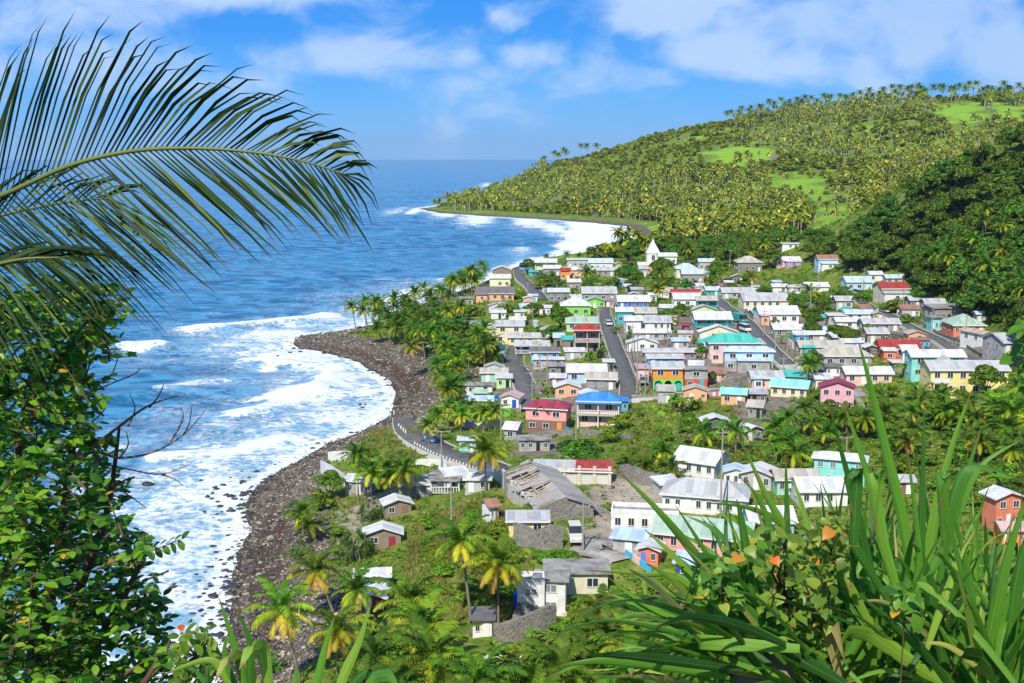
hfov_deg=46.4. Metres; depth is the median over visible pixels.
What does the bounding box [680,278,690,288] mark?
broadleaf tree
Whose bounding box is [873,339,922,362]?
house
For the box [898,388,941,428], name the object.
coconut palm
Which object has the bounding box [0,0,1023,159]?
sky
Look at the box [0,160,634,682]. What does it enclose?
sea water
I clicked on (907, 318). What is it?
bush
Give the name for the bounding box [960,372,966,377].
window
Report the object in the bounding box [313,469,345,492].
broadleaf tree
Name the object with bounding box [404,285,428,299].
coconut palm
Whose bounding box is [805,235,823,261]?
coconut palm
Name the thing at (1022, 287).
broadleaf tree
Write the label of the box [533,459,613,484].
warehouse
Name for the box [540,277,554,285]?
broadleaf tree
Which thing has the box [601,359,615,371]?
shelter
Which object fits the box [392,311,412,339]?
coconut palm
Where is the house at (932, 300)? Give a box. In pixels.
[918,298,947,311]
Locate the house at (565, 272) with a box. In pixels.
[560,267,570,279]
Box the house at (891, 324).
[857,318,901,330]
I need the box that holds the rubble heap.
[594,506,608,514]
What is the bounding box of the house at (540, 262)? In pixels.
[534,258,556,270]
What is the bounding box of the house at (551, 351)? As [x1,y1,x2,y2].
[529,347,560,362]
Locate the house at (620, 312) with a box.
[614,307,633,323]
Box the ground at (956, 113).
[220,99,1023,682]
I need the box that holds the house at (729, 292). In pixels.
[718,287,755,298]
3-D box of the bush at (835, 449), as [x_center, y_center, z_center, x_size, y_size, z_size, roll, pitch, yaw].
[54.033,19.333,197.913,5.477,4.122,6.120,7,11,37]
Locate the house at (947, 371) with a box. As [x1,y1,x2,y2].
[918,355,1011,397]
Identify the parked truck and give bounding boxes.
[732,312,747,321]
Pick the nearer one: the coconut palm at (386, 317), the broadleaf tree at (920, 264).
the coconut palm at (386, 317)
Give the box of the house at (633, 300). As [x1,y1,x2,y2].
[616,295,650,306]
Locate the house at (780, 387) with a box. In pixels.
[768,378,812,397]
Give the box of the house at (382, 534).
[362,520,403,551]
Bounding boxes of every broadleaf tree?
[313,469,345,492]
[519,258,535,273]
[522,302,543,315]
[535,273,548,279]
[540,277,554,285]
[541,325,561,342]
[546,270,555,279]
[549,306,573,328]
[551,275,564,287]
[555,438,604,459]
[581,280,593,285]
[587,277,601,284]
[599,280,615,285]
[609,277,620,285]
[614,265,637,274]
[617,273,629,277]
[619,244,637,264]
[623,239,640,260]
[625,274,638,286]
[636,271,644,286]
[645,279,662,287]
[649,257,674,270]
[649,267,659,275]
[650,258,672,274]
[652,275,663,280]
[654,235,670,251]
[657,308,677,315]
[661,279,673,285]
[663,244,678,251]
[664,247,682,254]
[671,237,683,254]
[673,235,687,241]
[673,303,691,316]
[677,246,694,262]
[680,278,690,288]
[681,238,694,260]
[691,248,707,259]
[694,343,707,359]
[696,238,714,257]
[704,234,712,253]
[704,260,728,275]
[705,275,721,285]
[708,371,716,384]
[709,234,722,256]
[713,247,729,259]
[718,233,727,239]
[723,243,743,264]
[723,282,739,286]
[729,230,738,235]
[730,248,745,258]
[732,232,743,238]
[737,234,750,254]
[737,239,749,250]
[737,275,751,286]
[743,230,753,250]
[746,240,764,258]
[749,233,770,252]
[755,286,772,291]
[757,249,781,269]
[762,225,775,246]
[767,228,787,248]
[768,237,781,249]
[775,425,798,433]
[784,226,800,241]
[786,293,803,305]
[796,293,817,308]
[797,228,818,252]
[801,307,817,322]
[802,245,814,262]
[802,322,822,330]
[804,349,823,372]
[805,313,823,322]
[808,306,826,315]
[812,242,831,254]
[812,296,835,304]
[815,228,834,235]
[816,229,831,244]
[818,399,835,407]
[819,301,830,311]
[820,419,839,425]
[821,233,838,254]
[826,325,860,334]
[832,286,854,295]
[835,245,852,268]
[837,329,855,337]
[839,224,863,236]
[839,230,852,245]
[841,435,854,449]
[842,251,867,271]
[844,232,869,247]
[847,247,864,270]
[851,290,872,303]
[853,215,869,226]
[855,248,880,271]
[858,216,884,247]
[858,421,886,437]
[867,202,888,216]
[867,231,885,252]
[872,235,905,254]
[877,197,903,225]
[878,211,898,227]
[879,191,891,204]
[886,250,905,269]
[887,431,901,442]
[889,215,914,236]
[892,217,916,246]
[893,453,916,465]
[899,176,917,201]
[900,253,917,276]
[901,242,927,256]
[902,201,920,220]
[904,183,925,200]
[904,246,923,283]
[908,287,924,297]
[909,250,933,275]
[910,233,934,245]
[912,199,931,217]
[913,270,930,292]
[916,167,946,200]
[917,271,949,296]
[925,201,946,232]
[927,475,935,484]
[928,236,941,248]
[929,159,951,173]
[929,241,948,253]
[930,196,952,210]
[931,220,959,235]
[931,252,951,274]
[939,431,959,444]
[940,226,962,242]
[941,172,954,190]
[942,252,970,266]
[944,235,965,255]
[944,257,976,295]
[947,155,976,182]
[947,291,983,316]
[949,189,980,214]
[949,469,958,484]
[951,226,977,246]
[952,164,977,188]
[953,458,979,466]
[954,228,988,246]
[954,388,968,397]
[956,261,989,275]
[960,148,981,164]
[962,208,982,227]
[962,276,994,287]
[963,272,993,293]
[967,364,1007,394]
[969,235,985,246]
[971,235,999,255]
[973,142,995,162]
[973,203,983,212]
[975,251,1006,264]
[975,261,997,281]
[976,160,999,173]
[976,173,997,200]
[976,288,1014,316]
[984,280,1018,314]
[985,460,1021,469]
[986,214,1014,239]
[989,195,1015,209]
[989,258,1020,282]
[991,176,1023,196]
[993,156,1014,169]
[995,126,1021,150]
[995,201,1023,224]
[996,252,1023,269]
[996,460,1022,488]
[997,220,1021,236]
[1000,476,1023,502]
[1001,161,1023,183]
[1001,227,1021,248]
[1004,275,1020,298]
[1006,257,1023,277]
[1007,235,1023,255]
[1007,296,1023,319]
[1008,299,1023,319]
[1010,317,1016,323]
[1015,121,1023,146]
[1015,168,1023,177]
[1016,194,1023,202]
[1017,444,1023,462]
[1018,210,1023,217]
[1019,226,1023,234]
[1020,279,1023,296]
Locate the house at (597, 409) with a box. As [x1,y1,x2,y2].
[575,392,622,427]
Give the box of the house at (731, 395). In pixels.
[719,387,748,404]
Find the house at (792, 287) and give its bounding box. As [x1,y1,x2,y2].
[786,284,801,292]
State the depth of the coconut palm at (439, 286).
464.82 m
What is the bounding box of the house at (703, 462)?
[674,445,732,478]
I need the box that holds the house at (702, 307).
[689,304,717,316]
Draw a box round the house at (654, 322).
[641,315,672,328]
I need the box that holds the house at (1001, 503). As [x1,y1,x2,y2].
[978,485,1023,529]
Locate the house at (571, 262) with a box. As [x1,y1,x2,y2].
[566,258,587,266]
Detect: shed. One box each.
[484,361,503,366]
[488,302,502,312]
[488,352,504,363]
[490,310,506,318]
[509,316,525,326]
[513,310,524,315]
[519,303,532,313]
[520,267,531,273]
[522,295,534,301]
[527,294,538,301]
[528,270,538,276]
[539,305,552,314]
[539,325,552,337]
[541,285,550,291]
[553,333,564,346]
[561,336,573,348]
[563,347,585,360]
[570,295,582,298]
[576,388,598,394]
[613,280,623,287]
[617,278,627,283]
[621,397,630,411]
[623,284,636,292]
[628,291,638,294]
[630,287,643,294]
[647,292,657,301]
[656,384,675,402]
[658,304,675,310]
[659,289,669,297]
[664,313,677,324]
[670,337,690,347]
[677,330,692,339]
[680,322,690,329]
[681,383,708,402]
[688,360,703,365]
[691,283,704,290]
[692,285,702,292]
[698,413,730,430]
[708,367,726,382]
[722,280,733,283]
[730,273,742,281]
[748,310,753,318]
[748,388,768,399]
[749,285,759,289]
[771,280,782,283]
[775,364,803,369]
[783,370,806,379]
[806,314,826,325]
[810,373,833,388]
[827,332,840,339]
[838,306,852,312]
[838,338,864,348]
[855,333,865,341]
[857,304,872,308]
[887,359,903,369]
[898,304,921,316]
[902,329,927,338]
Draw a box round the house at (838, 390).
[818,377,856,407]
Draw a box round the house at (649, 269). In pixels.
[637,262,651,272]
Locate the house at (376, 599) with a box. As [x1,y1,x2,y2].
[359,583,390,616]
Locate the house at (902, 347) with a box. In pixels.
[897,344,918,360]
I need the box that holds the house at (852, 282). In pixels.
[839,276,873,290]
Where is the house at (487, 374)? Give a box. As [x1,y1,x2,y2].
[479,367,508,381]
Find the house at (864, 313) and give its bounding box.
[841,309,873,317]
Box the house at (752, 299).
[737,292,788,308]
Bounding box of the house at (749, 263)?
[733,256,763,272]
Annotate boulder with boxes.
[141,481,154,485]
[207,593,218,598]
[215,631,224,636]
[217,608,229,612]
[225,584,234,589]
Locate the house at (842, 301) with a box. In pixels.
[831,296,854,309]
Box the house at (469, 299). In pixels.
[453,296,474,306]
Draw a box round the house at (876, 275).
[866,271,883,282]
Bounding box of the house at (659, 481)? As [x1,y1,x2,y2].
[649,474,676,498]
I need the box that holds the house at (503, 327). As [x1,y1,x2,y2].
[494,320,524,343]
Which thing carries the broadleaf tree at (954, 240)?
on the ground at (956, 113)
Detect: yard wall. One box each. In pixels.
[328,451,352,461]
[415,458,447,466]
[472,419,499,428]
[492,465,512,488]
[689,359,710,364]
[788,339,793,348]
[894,367,902,373]
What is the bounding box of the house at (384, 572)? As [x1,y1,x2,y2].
[353,567,391,586]
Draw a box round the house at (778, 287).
[769,284,786,291]
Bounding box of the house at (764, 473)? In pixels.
[738,461,777,490]
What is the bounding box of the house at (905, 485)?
[885,474,917,493]
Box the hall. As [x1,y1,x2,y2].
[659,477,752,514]
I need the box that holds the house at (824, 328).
[801,326,826,330]
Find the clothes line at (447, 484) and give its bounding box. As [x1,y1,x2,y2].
[441,482,449,486]
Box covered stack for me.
[464,420,473,427]
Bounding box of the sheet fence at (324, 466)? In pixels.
[320,460,344,485]
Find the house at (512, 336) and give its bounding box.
[507,332,543,344]
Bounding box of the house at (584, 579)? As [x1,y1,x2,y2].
[542,558,611,594]
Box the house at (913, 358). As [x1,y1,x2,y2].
[902,349,967,381]
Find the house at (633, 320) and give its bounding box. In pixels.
[622,315,642,332]
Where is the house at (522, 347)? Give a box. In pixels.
[514,340,549,354]
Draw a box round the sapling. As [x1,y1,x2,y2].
[167,619,221,682]
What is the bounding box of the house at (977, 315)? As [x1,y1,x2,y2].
[971,311,988,321]
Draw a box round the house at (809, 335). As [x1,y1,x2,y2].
[791,331,827,341]
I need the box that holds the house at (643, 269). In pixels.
[637,266,647,276]
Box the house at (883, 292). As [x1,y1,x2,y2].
[872,282,910,302]
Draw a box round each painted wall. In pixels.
[625,549,651,571]
[632,554,640,564]
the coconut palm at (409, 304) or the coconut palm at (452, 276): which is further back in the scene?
the coconut palm at (452, 276)
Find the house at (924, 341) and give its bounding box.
[909,337,931,347]
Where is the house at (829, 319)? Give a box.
[824,312,846,324]
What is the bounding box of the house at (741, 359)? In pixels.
[721,346,775,372]
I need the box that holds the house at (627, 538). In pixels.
[609,526,652,553]
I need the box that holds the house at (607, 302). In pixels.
[604,298,614,307]
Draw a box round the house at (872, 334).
[861,327,889,343]
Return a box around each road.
[394,417,508,470]
[504,344,539,409]
[514,270,547,298]
[598,306,638,396]
[632,389,719,397]
[718,299,811,380]
[853,296,979,359]
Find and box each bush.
[308,488,336,510]
[329,526,349,537]
[354,659,378,671]
[358,647,369,657]
[363,625,383,641]
[379,655,403,670]
[381,629,396,643]
[386,640,408,655]
[415,574,432,584]
[420,510,442,520]
[420,535,433,542]
[420,542,436,551]
[420,550,443,561]
[422,520,439,528]
[428,555,451,565]
[429,563,459,575]
[440,585,456,593]
[446,310,464,318]
[451,660,470,671]
[452,592,477,601]
[457,576,487,590]
[462,509,481,516]
[463,513,481,522]
[464,305,485,315]
[465,501,479,509]
[469,562,488,572]
[474,594,496,605]
[478,520,508,537]
[481,540,495,549]
[485,495,503,501]
[494,303,514,310]
[494,585,516,597]
[499,539,520,550]
[499,646,520,661]
[504,554,526,564]
[514,291,525,297]
[518,503,532,509]
[531,549,547,556]
[533,279,544,286]
[536,550,555,561]
[543,386,554,393]
[545,632,570,643]
[548,619,572,632]
[551,547,579,557]
[562,286,578,291]
[566,601,595,617]
[571,616,597,626]
[597,427,620,441]
[598,345,607,353]
[600,502,611,509]
[606,411,633,428]
[611,326,619,332]
[614,453,628,462]
[626,447,635,454]
[633,585,663,598]
[635,409,646,415]
[662,430,673,440]
[676,439,691,442]
[677,412,697,425]
[677,423,693,432]
[689,401,702,409]
[691,337,697,343]
[697,442,709,446]
[715,425,728,434]
[741,450,767,461]
[780,448,794,467]
[801,443,811,461]
[808,395,817,406]
[808,429,834,442]
[812,387,819,398]
[826,446,852,452]
[868,387,885,395]
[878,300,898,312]
[878,443,905,458]
[885,398,904,406]
[885,461,915,477]
[886,383,899,396]
[899,313,914,322]
[904,389,914,398]
[909,447,937,465]
[922,402,936,421]
[929,418,945,429]
[944,443,971,460]
[969,482,996,501]
[976,438,1003,456]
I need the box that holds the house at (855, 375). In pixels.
[838,366,894,384]
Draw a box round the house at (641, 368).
[634,363,650,383]
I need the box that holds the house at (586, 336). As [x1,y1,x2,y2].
[572,323,600,351]
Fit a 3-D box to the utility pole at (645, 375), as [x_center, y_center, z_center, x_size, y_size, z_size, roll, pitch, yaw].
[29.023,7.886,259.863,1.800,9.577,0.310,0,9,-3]
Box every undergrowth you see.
[281,140,1023,682]
[839,150,1023,341]
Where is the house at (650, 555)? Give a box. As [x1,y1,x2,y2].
[634,537,666,566]
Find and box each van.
[567,520,581,542]
[739,323,750,331]
[853,288,862,292]
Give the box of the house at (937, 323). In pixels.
[924,315,944,331]
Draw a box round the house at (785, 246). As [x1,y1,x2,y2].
[779,242,799,251]
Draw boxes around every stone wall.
[493,604,556,645]
[513,522,562,550]
[525,429,573,435]
[580,428,631,438]
[600,334,616,387]
[619,464,660,486]
[627,333,640,387]
[636,391,718,396]
[721,369,772,384]
[737,400,797,408]
[889,331,930,348]
[896,310,981,356]
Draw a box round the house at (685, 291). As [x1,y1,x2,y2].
[670,289,700,297]
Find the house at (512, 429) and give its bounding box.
[501,421,524,440]
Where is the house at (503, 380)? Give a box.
[495,373,512,388]
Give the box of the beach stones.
[214,306,480,682]
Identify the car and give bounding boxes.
[423,436,435,441]
[605,320,611,324]
[639,375,647,383]
[877,307,890,312]
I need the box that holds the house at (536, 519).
[505,510,550,537]
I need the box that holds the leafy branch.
[999,318,1023,549]
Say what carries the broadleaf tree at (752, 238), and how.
on the ground at (956, 113)
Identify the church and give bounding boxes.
[656,252,677,263]
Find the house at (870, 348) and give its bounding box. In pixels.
[860,343,876,355]
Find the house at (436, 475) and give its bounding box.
[428,469,461,495]
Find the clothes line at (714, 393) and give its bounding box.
[709,391,720,395]
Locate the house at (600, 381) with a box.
[584,371,617,390]
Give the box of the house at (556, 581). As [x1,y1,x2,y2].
[532,569,570,615]
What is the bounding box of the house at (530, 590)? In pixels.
[517,571,544,608]
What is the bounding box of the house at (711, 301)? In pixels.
[694,296,718,307]
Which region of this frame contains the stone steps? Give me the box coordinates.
[512,602,537,618]
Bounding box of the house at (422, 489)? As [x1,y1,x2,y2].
[392,475,436,497]
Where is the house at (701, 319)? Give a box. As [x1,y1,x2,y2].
[690,311,732,328]
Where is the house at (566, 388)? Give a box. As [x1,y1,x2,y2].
[553,379,581,397]
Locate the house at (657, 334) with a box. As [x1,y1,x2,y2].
[633,329,671,339]
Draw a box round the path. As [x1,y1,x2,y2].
[854,388,869,409]
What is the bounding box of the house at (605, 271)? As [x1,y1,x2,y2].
[596,267,614,275]
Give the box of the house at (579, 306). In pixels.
[559,298,591,316]
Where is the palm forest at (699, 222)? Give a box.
[432,87,1023,249]
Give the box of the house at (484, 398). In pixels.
[465,395,493,409]
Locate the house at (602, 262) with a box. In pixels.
[587,258,613,269]
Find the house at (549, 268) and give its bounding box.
[543,265,561,275]
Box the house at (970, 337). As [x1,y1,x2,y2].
[958,327,991,347]
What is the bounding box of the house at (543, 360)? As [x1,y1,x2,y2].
[532,356,564,369]
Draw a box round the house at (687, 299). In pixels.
[670,293,700,305]
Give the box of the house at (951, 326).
[940,314,987,336]
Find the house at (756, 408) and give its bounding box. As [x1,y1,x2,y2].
[745,399,767,417]
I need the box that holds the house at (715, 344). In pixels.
[703,333,762,362]
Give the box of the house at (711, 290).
[703,286,719,295]
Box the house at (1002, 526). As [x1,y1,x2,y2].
[989,521,1023,545]
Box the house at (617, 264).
[614,262,621,268]
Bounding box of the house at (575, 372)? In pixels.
[565,363,607,383]
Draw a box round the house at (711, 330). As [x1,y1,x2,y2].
[696,324,738,338]
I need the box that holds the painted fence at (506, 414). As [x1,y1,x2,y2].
[468,408,509,419]
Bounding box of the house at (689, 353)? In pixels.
[641,348,696,360]
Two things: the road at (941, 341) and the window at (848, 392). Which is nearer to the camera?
the window at (848, 392)
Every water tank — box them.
[493,394,498,402]
[532,319,538,327]
[597,350,602,358]
[786,331,791,338]
[1009,356,1023,367]
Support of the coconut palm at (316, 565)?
on the ground at (956, 113)
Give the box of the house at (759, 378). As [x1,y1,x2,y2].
[745,370,785,388]
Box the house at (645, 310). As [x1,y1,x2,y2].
[632,307,657,314]
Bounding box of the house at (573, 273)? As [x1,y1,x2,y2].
[570,267,583,277]
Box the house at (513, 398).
[498,390,524,407]
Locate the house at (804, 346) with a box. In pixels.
[794,340,844,356]
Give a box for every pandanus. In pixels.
[162,599,272,682]
[289,539,313,560]
[293,601,396,682]
[327,527,379,564]
[356,501,383,522]
[545,443,801,682]
[645,473,899,682]
[675,547,960,682]
[767,344,1023,682]
[781,463,940,597]
[807,512,1023,682]
[846,456,1023,666]
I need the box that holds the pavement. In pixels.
[569,537,637,563]
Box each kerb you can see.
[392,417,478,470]
[427,427,511,465]
[503,344,521,411]
[513,270,529,293]
[523,354,540,393]
[597,306,619,394]
[611,311,640,394]
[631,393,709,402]
[718,305,811,384]
[723,299,810,374]
[853,301,967,359]
[869,302,950,340]
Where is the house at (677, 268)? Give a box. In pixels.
[674,263,698,278]
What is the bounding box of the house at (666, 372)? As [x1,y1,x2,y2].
[649,361,684,390]
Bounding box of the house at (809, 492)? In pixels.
[788,476,847,507]
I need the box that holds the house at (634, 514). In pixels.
[611,502,678,528]
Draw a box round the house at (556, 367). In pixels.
[546,362,577,377]
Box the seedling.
[880,582,936,682]
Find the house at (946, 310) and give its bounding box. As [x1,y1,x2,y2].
[922,303,966,320]
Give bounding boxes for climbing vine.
[695,556,745,682]
[721,519,843,679]
[804,511,859,662]
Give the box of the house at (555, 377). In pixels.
[548,373,566,385]
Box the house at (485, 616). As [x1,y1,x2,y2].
[469,606,495,637]
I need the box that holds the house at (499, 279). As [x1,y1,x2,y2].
[489,274,510,285]
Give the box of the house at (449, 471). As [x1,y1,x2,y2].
[438,465,468,489]
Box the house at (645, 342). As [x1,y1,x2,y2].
[626,336,658,351]
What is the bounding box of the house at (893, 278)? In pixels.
[881,274,907,281]
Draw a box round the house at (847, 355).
[817,345,873,365]
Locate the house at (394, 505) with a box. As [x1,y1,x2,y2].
[379,493,414,519]
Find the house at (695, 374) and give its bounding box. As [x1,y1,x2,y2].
[683,366,709,386]
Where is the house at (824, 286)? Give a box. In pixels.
[801,282,829,291]
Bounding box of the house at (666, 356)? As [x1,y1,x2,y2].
[644,353,684,366]
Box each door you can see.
[389,536,394,546]
[402,506,407,514]
[427,486,431,495]
[435,481,440,489]
[468,482,473,491]
[485,623,489,636]
[486,374,489,381]
[495,509,497,520]
[512,400,515,407]
[536,442,539,450]
[557,423,561,428]
[609,382,612,389]
[625,542,631,552]
[641,552,645,561]
[675,381,680,389]
[685,499,690,512]
[753,477,757,489]
[756,409,759,417]
[839,494,844,505]
[861,375,865,384]
[906,484,910,493]
[1006,514,1010,520]
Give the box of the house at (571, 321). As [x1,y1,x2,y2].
[565,316,598,331]
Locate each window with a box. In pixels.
[370,537,377,543]
[389,507,394,512]
[395,486,399,492]
[406,486,410,492]
[416,486,420,492]
[507,431,512,436]
[524,588,536,596]
[529,422,534,427]
[533,524,541,529]
[543,423,548,428]
[544,602,556,609]
[545,584,556,592]
[552,412,559,417]
[571,374,576,378]
[581,416,587,421]
[584,404,591,409]
[586,578,598,586]
[590,333,595,337]
[595,416,601,421]
[605,404,612,409]
[615,517,620,525]
[628,518,633,525]
[641,518,647,526]
[651,553,654,560]
[657,370,663,374]
[665,498,669,503]
[670,537,676,545]
[672,370,678,374]
[686,464,690,470]
[696,465,700,472]
[696,500,700,508]
[706,466,710,473]
[706,501,710,508]
[711,541,716,549]
[713,345,718,349]
[724,396,729,400]
[729,353,735,357]
[751,364,756,368]
[764,478,768,485]
[780,482,784,489]
[804,494,809,501]
[815,494,820,501]
[817,460,822,466]
[824,389,828,394]
[827,494,832,501]
[830,461,835,467]
[839,358,844,362]
[846,390,850,395]
[851,358,856,362]
[934,372,940,377]
[947,372,953,377]
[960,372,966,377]
[972,385,978,391]
[1000,501,1006,508]
[1013,500,1019,507]
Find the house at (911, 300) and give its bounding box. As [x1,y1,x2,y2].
[904,296,920,306]
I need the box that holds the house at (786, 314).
[752,305,800,324]
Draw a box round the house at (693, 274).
[679,269,704,282]
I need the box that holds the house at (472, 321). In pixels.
[463,320,484,331]
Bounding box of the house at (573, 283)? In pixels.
[566,279,580,290]
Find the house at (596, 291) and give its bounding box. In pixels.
[580,286,617,301]
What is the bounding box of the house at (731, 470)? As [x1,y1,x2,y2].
[723,462,745,482]
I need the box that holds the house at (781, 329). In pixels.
[769,324,803,337]
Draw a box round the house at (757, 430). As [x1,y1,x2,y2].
[737,422,764,441]
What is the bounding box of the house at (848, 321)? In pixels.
[832,317,862,328]
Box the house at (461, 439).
[457,435,476,450]
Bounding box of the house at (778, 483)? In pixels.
[768,468,819,494]
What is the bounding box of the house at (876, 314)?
[871,310,883,317]
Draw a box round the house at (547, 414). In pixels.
[523,399,573,432]
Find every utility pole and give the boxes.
[432,430,450,466]
[445,476,456,519]
[500,397,504,439]
[525,366,539,400]
[536,342,540,373]
[546,353,550,381]
[571,412,580,458]
[576,501,589,550]
[608,290,612,316]
[622,325,628,353]
[629,325,635,349]
[636,332,641,395]
[642,356,649,394]
[716,428,728,518]
[839,436,852,451]
[930,305,936,331]
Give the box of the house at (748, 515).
[743,505,798,532]
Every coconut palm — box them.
[0,12,379,427]
[242,576,319,682]
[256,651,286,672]
[279,495,322,535]
[283,547,348,614]
[287,506,329,543]
[300,604,375,675]
[324,564,386,628]
[332,653,387,682]
[337,441,377,501]
[339,623,408,670]
[340,298,361,327]
[346,453,391,502]
[350,302,376,327]
[357,293,374,328]
[363,293,386,310]
[365,317,388,341]
[367,458,404,495]
[368,304,389,327]
[369,569,453,662]
[371,299,388,321]
[371,663,442,682]
[376,306,395,329]
[377,311,397,343]
[378,454,428,495]
[378,588,463,681]
[379,311,396,338]
[380,614,482,682]
[382,289,405,304]
[385,318,409,344]
[387,298,405,310]
[390,307,413,337]
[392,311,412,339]
[397,307,411,329]
[397,337,431,375]
[398,292,413,306]
[401,301,416,311]
[401,318,419,348]
[403,328,426,353]
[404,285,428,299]
[406,301,425,317]
[407,321,426,357]
[408,323,429,358]
[411,306,430,320]
[412,317,427,341]
[413,411,447,443]
[416,281,432,290]
[417,308,434,341]
[417,321,442,353]
[419,286,442,303]
[420,306,442,323]
[424,294,442,306]
[424,514,496,636]
[425,318,452,333]
[425,363,452,398]
[425,641,528,682]
[426,311,446,322]
[426,350,451,371]
[426,353,448,372]
[427,299,443,320]
[427,404,451,434]
[429,373,464,396]
[430,331,458,349]
[431,376,464,399]
[432,281,447,305]
[432,340,455,357]
[433,285,450,309]
[433,317,457,326]
[434,396,461,426]
[435,303,459,318]
[437,367,460,380]
[438,339,462,356]
[439,372,475,400]
[440,287,457,305]
[441,347,471,365]
[443,272,462,295]
[443,276,460,296]
[443,324,462,335]
[443,357,474,377]
[444,672,491,682]
[445,322,465,337]
[447,401,474,430]
[448,315,466,332]
[450,301,471,316]
[451,298,471,319]
[452,337,469,353]
[452,431,512,491]
[454,342,481,368]
[454,396,484,418]
[455,330,473,340]
[456,272,468,294]
[456,278,470,294]
[456,319,477,334]
[458,531,537,622]
[460,338,474,355]
[461,262,479,295]
[462,270,478,287]
[466,274,483,295]
[466,325,487,356]
[467,345,494,366]
[468,330,497,344]
[468,399,494,430]
[469,333,500,366]
[470,317,497,333]
[475,258,489,283]
[475,333,492,343]
[476,271,488,285]
[477,342,509,362]
[479,265,491,283]
[479,399,509,430]
[488,334,504,346]
[491,644,578,682]
[509,626,601,682]
[531,667,562,682]
[545,624,625,682]
[561,250,570,263]
[569,600,645,675]
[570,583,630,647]
[574,252,583,257]
[576,263,595,279]
[581,143,589,157]
[583,250,594,257]
[588,613,660,680]
[593,143,601,152]
[593,633,666,682]
[614,455,638,469]
[614,649,667,682]
[628,449,661,472]
[638,437,676,460]
[642,433,683,465]
[645,280,669,299]
[652,264,668,278]
[654,455,686,477]
[680,243,696,262]
[682,417,727,447]
[704,268,723,280]
[714,239,730,246]
[714,415,758,450]
[723,238,736,243]
[742,270,760,283]
[745,245,760,256]
[752,409,794,437]
[754,232,773,241]
[755,103,763,111]
[755,238,772,259]
[764,422,807,449]
[772,404,803,425]
[772,435,822,467]
[776,97,785,111]
[785,392,823,425]
[792,350,824,379]
[793,96,800,102]
[795,412,828,434]
[797,283,821,297]
[797,353,824,373]
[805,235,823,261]
[807,242,820,254]
[809,403,847,429]
[809,419,844,450]
[820,93,827,106]
[822,400,860,445]
[831,402,861,432]
[847,404,883,437]
[855,90,864,108]
[861,393,905,424]
[864,87,873,94]
[866,92,876,98]
[870,412,899,426]
[875,90,884,96]
[877,422,917,449]
[879,86,886,92]
[887,426,927,453]
[889,88,899,95]
[893,398,933,422]
[895,84,903,102]
[896,414,931,454]
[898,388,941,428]
[902,85,912,97]
[905,382,941,415]
[920,87,929,94]
[921,243,944,270]
[925,382,958,407]
[925,394,968,431]
[929,83,937,89]
[933,393,984,427]
[934,225,952,236]
[935,245,966,289]
[939,83,948,90]
[949,84,958,91]
[956,82,964,89]
[957,388,983,416]
[959,428,1002,462]
[960,230,992,245]
[960,405,992,427]
[962,81,973,94]
[963,85,972,99]
[964,417,991,447]
[966,211,996,232]
[968,429,1004,455]
[970,253,1004,272]
[972,80,982,87]
[972,199,998,230]
[972,388,1018,426]
[977,389,1023,406]
[979,407,1005,427]
[983,392,1023,431]
[984,412,1023,445]
[987,238,1015,259]
[988,215,1020,235]
[992,170,1019,184]
[992,423,1023,460]
[994,86,1003,95]
[994,435,1023,465]
[996,191,1020,206]
[998,80,1007,86]
[999,374,1023,394]
[1002,84,1012,92]
[1005,271,1023,297]
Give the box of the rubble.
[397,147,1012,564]
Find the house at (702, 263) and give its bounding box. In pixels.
[696,258,714,270]
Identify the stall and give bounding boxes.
[472,389,487,394]
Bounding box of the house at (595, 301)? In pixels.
[584,296,604,307]
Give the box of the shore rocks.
[216,335,419,682]
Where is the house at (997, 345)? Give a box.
[980,332,1017,358]
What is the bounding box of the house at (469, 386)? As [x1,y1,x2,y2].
[463,382,493,394]
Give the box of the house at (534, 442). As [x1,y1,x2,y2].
[516,435,551,451]
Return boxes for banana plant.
[483,639,502,650]
[521,627,544,638]
[530,393,545,399]
[537,381,549,393]
[541,392,554,397]
[631,425,642,433]
[663,393,683,408]
[672,397,692,412]
[685,396,701,410]
[764,441,787,463]
[795,415,808,434]
[804,459,813,467]
[855,396,870,406]
[893,363,906,377]
[905,381,923,391]
[933,484,952,496]
[939,439,967,458]
[941,425,964,435]
[953,422,969,434]
[981,468,1013,485]
[984,447,1005,460]
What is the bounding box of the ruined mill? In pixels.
[504,460,597,520]
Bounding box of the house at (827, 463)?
[811,451,869,486]
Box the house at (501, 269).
[491,265,511,273]
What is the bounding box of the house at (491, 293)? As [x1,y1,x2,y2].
[475,286,514,302]
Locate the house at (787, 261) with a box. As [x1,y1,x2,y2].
[772,256,801,267]
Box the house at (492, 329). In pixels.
[487,323,495,335]
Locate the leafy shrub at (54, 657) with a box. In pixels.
[0,272,204,682]
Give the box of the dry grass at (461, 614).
[323,397,742,629]
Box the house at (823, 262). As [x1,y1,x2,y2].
[813,255,839,272]
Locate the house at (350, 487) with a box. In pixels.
[343,473,375,494]
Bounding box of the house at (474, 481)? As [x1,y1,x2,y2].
[462,471,492,494]
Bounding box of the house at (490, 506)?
[478,497,502,522]
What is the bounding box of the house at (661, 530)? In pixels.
[651,513,758,556]
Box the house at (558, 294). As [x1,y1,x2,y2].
[547,288,570,302]
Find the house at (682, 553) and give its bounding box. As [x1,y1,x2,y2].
[672,549,700,576]
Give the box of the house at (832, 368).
[822,362,840,375]

